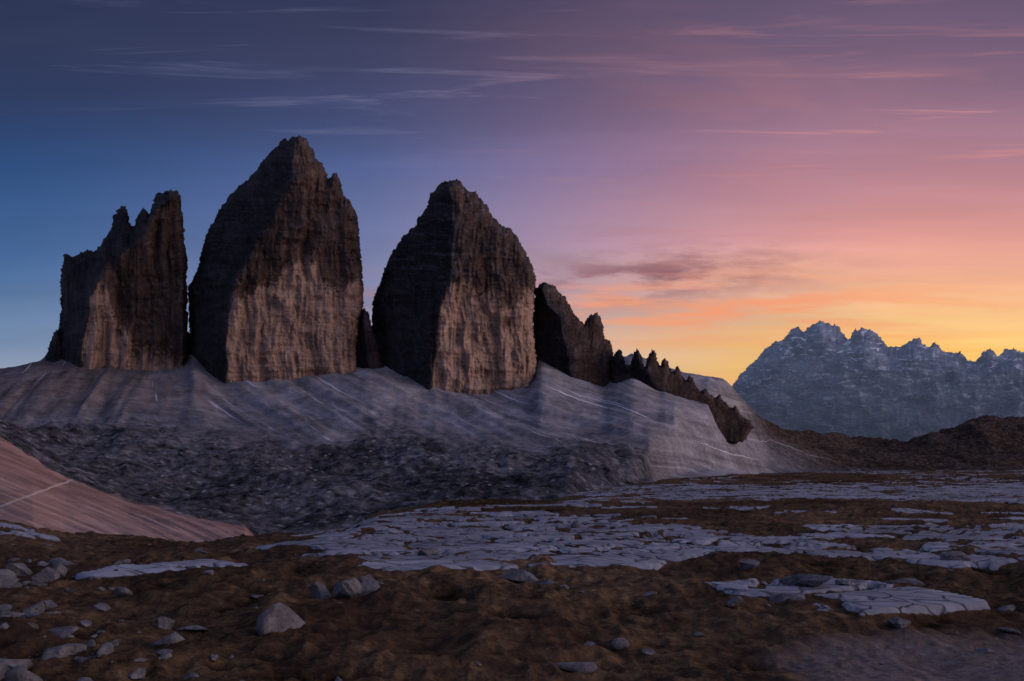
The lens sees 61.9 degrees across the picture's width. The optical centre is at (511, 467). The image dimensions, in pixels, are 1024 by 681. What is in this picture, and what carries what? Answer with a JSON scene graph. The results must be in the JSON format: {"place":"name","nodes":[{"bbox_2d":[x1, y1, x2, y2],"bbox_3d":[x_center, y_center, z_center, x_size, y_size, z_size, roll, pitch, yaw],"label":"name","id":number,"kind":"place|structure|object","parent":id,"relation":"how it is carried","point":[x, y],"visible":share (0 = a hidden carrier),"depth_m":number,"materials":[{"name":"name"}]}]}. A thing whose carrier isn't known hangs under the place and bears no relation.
{"place":"outdoors","nodes":[
{"label":"outdoors","id":0,"kind":"place"},
{"bbox_2d":[0,336,1023,680],"bbox_3d":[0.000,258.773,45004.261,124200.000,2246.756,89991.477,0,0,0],"label":"ground terrain","id":1,"kind":"structure","parent":0,"point":[360,472],"depth_m":40.78,"materials":[{"name":"grey stone"}]},
{"bbox_2d":[1,659,31,668],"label":"boulder","id":2,"kind":"object","parent":1,"relation":"on","point":[11,665],"visible":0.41,"depth_m":11.61,"materials":[{"name":"stone"}]},
{"bbox_2d":[12,582,21,586],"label":"rock","id":3,"kind":"object","parent":1,"relation":"on","point":[16,584],"visible":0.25,"depth_m":20.34,"materials":[{"name":"stone"}]},
{"bbox_2d":[4,563,32,575],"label":"boulder","id":4,"kind":"object","parent":1,"relation":"on","point":[21,569],"visible":0.82,"depth_m":23.46,"materials":[{"name":"stone"}]},
{"bbox_2d":[28,622,37,627],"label":"rock","id":5,"kind":"object","parent":1,"relation":"on","point":[33,625],"visible":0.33,"depth_m":14.15,"materials":[{"name":"stone"}]},
{"bbox_2d":[22,600,45,613],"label":"boulder","id":6,"kind":"object","parent":1,"relation":"on","point":[40,606],"visible":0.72,"depth_m":17.35,"materials":[{"name":"stone"}]},
{"bbox_2d":[31,567,59,585],"bbox_3d":[-11.551,2.706,21.180,0.614,0.438,0.349,0,0,-11],"label":"boulder","id":7,"kind":"object","parent":1,"relation":"on","point":[48,574],"visible":0.93,"depth_m":21.05,"materials":[{"name":"stone"}]},
{"bbox_2d":[52,563,67,578],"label":"boulder","id":8,"kind":"object","parent":1,"relation":"on","point":[61,569],"visible":0.63,"depth_m":23.07,"materials":[{"name":"stone"}]},
{"bbox_2d":[50,643,86,656],"bbox_3d":[-6.686,2.789,12.782,0.326,0.282,0.706,0,0,21],"label":"boulder","id":9,"kind":"object","parent":1,"relation":"on","point":[69,650],"visible":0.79,"depth_m":12.72,"materials":[{"name":"stone"}]},
{"bbox_2d":[79,620,91,627],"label":"boulder","id":10,"kind":"object","parent":1,"relation":"on","point":[85,623],"visible":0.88,"depth_m":14.78,"materials":[{"name":"stone"}]},
{"bbox_2d":[93,603,110,610],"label":"boulder","id":11,"kind":"object","parent":1,"relation":"on","point":[102,607],"visible":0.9,"depth_m":17.99,"materials":[{"name":"stone"}]},
{"bbox_2d":[58,189,188,370],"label":"rock peak","id":12,"kind":"structure","parent":1,"relation":"on","point":[123,298],"depth_m":1701.90,"materials":[{"name":"brown stone"}]},
{"bbox_2d":[44,329,61,361],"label":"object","id":13,"kind":"object","parent":12,"relation":"attached to","point":[54,352],"visible":0.45,"depth_m":1742.54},
{"bbox_2d":[128,668,145,678],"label":"boulder","id":14,"kind":"object","parent":1,"relation":"on","point":[138,673],"visible":1,"depth_m":12.35,"materials":[{"name":"stone"}]},
{"bbox_2d":[0,556,304,680],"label":"rubble rocks","id":15,"kind":"object","parent":1,"relation":"on","point":[278,617],"visible":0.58,"depth_m":14.94,"materials":[{"name":"stone"}]},
{"bbox_2d":[155,617,175,629],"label":"boulder","id":16,"kind":"object","parent":1,"relation":"on","point":[164,622],"visible":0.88,"depth_m":15.69,"materials":[{"name":"stone"}]},
{"bbox_2d":[210,654,218,660],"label":"boulder","id":17,"kind":"object","parent":1,"relation":"on","point":[213,657],"visible":1,"depth_m":13.36,"materials":[{"name":"stone"}]},
{"bbox_2d":[250,594,263,597],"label":"rock","id":18,"kind":"object","parent":1,"relation":"on","point":[255,596],"visible":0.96,"depth_m":19.66,"materials":[{"name":"stone"}]},
{"bbox_2d":[188,135,364,382],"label":"rock peak","id":19,"kind":"structure","parent":1,"relation":"on","point":[275,288],"depth_m":1656.20,"materials":[{"name":"brown stone"}]},
{"bbox_2d":[308,582,331,598],"bbox_3d":[-4.275,2.812,18.969,0.550,0.535,0.432,0,0,0],"label":"boulder","id":20,"kind":"object","parent":1,"relation":"on","point":[318,590],"visible":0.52,"depth_m":18.93,"materials":[{"name":"stone"}]},
{"bbox_2d":[333,577,361,597],"bbox_3d":[-3.614,2.728,18.747,0.658,0.643,0.672,0,0,0],"label":"boulder","id":21,"kind":"object","parent":1,"relation":"on","point":[350,588],"visible":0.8,"depth_m":18.52,"materials":[{"name":"stone"}]},
{"bbox_2d":[359,574,379,595],"bbox_3d":[-3.176,2.621,18.902,0.568,0.507,0.425,0,0,0],"label":"boulder","id":22,"kind":"object","parent":1,"relation":"on","point":[369,583],"visible":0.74,"depth_m":18.76,"materials":[{"name":"stone"}]},
{"bbox_2d":[356,308,383,368],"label":"rock pinnacle","id":23,"kind":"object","parent":1,"relation":"on","point":[368,354],"depth_m":1699.75,"materials":[{"name":"brown stone"}]},
{"bbox_2d":[417,548,439,555],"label":"boulder","id":24,"kind":"object","parent":1,"relation":"on","point":[426,551],"visible":0.89,"depth_m":27.91,"materials":[{"name":"stone"}]},
{"bbox_2d":[372,179,536,394],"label":"rock peak","id":25,"kind":"structure","parent":1,"relation":"on","point":[453,304],"depth_m":1657.66,"materials":[{"name":"brown stone"}]},
{"bbox_2d":[11,554,1020,680],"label":"scattered rocks","id":26,"kind":"object","parent":1,"relation":"on","point":[617,644],"visible":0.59,"depth_m":13.85,"materials":[{"name":"stone"}]},
{"bbox_2d":[39,497,992,553],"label":"scattered rocks","id":27,"kind":"object","parent":1,"relation":"on","point":[575,524],"visible":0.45,"depth_m":35.94,"materials":[{"name":"stone"}]},
{"bbox_2d":[499,568,537,581],"bbox_3d":[0.225,2.723,21.066,0.971,0.407,0.578,0,0,44],"label":"boulder","id":28,"kind":"object","parent":1,"relation":"on","point":[514,574],"visible":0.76,"depth_m":21.00,"materials":[{"name":"stone"}]},
{"bbox_2d":[532,579,554,583],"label":"boulder","id":29,"kind":"object","parent":1,"relation":"on","point":[548,581],"visible":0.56,"depth_m":20.34,"materials":[{"name":"stone"}]},
{"bbox_2d":[559,584,568,589],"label":"rock","id":30,"kind":"object","parent":1,"relation":"on","point":[565,586],"visible":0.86,"depth_m":19.67,"materials":[{"name":"stone"}]},
{"bbox_2d":[533,282,612,386],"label":"rock peak","id":31,"kind":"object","parent":1,"relation":"on","point":[568,342],"visible":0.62,"depth_m":1758.59,"materials":[{"name":"brown stone"}]},
{"bbox_2d":[584,641,596,645],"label":"rock","id":32,"kind":"object","parent":1,"relation":"on","point":[589,643],"visible":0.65,"depth_m":15.25,"materials":[{"name":"stone"}]},
{"bbox_2d":[642,649,654,654],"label":"boulder","id":33,"kind":"object","parent":1,"relation":"on","point":[649,651],"visible":1,"depth_m":14.86,"materials":[{"name":"stone"}]},
{"bbox_2d":[642,591,656,595],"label":"rock","id":34,"kind":"object","parent":1,"relation":"on","point":[648,593],"visible":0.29,"depth_m":19.75,"materials":[{"name":"stone"}]},
{"bbox_2d":[695,632,704,636],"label":"rock","id":35,"kind":"object","parent":1,"relation":"on","point":[698,634],"visible":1,"depth_m":16.45,"materials":[{"name":"stone"}]},
{"bbox_2d":[727,596,743,606],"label":"boulder","id":36,"kind":"object","parent":1,"relation":"on","point":[735,601],"visible":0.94,"depth_m":17.95,"materials":[{"name":"stone"}]},
{"bbox_2d":[739,559,759,569],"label":"boulder","id":37,"kind":"object","parent":1,"relation":"on","point":[748,563],"visible":0.95,"depth_m":24.86,"materials":[{"name":"stone"}]},
{"bbox_2d":[769,593,805,602],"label":"boulder","id":38,"kind":"object","parent":1,"relation":"on","point":[779,597],"visible":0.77,"depth_m":19.13,"materials":[{"name":"stone"}]},
{"bbox_2d":[778,574,832,587],"bbox_3d":[7.184,2.776,20.740,0.739,0.422,1.429,0,0,-18],"label":"boulder","id":39,"kind":"object","parent":1,"relation":"on","point":[809,580],"visible":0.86,"depth_m":20.44,"materials":[{"name":"stone"}]},
{"bbox_2d":[835,580,851,585],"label":"boulder","id":40,"kind":"object","parent":1,"relation":"on","point":[844,582],"visible":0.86,"depth_m":20.74,"materials":[{"name":"stone"}]},
{"bbox_2d":[887,617,910,627],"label":"boulder","id":41,"kind":"object","parent":1,"relation":"on","point":[896,622],"visible":0.95,"depth_m":16.85,"materials":[{"name":"stone"}]},
{"bbox_2d":[882,578,924,586],"bbox_3d":[10.353,3.097,22.549,1.156,0.390,0.731,0,0,0],"label":"boulder","id":42,"kind":"object","parent":1,"relation":"on","point":[914,581],"visible":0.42,"depth_m":22.29,"materials":[{"name":"stone"}]},
{"bbox_2d":[940,551,970,560],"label":"boulder","id":43,"kind":"object","parent":1,"relation":"on","point":[956,555],"visible":0.86,"depth_m":26.59,"materials":[{"name":"stone"}]},
{"bbox_2d":[974,648,993,653],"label":"boulder","id":44,"kind":"object","parent":1,"relation":"on","point":[984,650],"visible":0.98,"depth_m":14.91,"materials":[{"name":"stone"}]},
{"bbox_2d":[997,605,1014,610],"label":"boulder","id":45,"kind":"object","parent":1,"relation":"on","point":[1008,607],"visible":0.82,"depth_m":19.67,"materials":[{"name":"stone"}]},
{"bbox_2d":[0,0,1023,385],"label":"sky","id":46,"kind":"structure","parent":0,"point":[713,181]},
{"bbox_2d":[611,348,754,443],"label":"jagged rock ridge","id":47,"kind":"structure","parent":0,"point":[734,425],"depth_m":1730.62,"materials":[{"name":"brown stone"}]},
{"bbox_2d":[732,320,1023,441],"bbox_3d":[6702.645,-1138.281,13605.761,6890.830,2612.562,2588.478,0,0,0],"label":"mountain massif","id":48,"kind":"structure","parent":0,"point":[820,376],"depth_m":12608.06,"materials":[{"name":"grey stone"}]}
]}

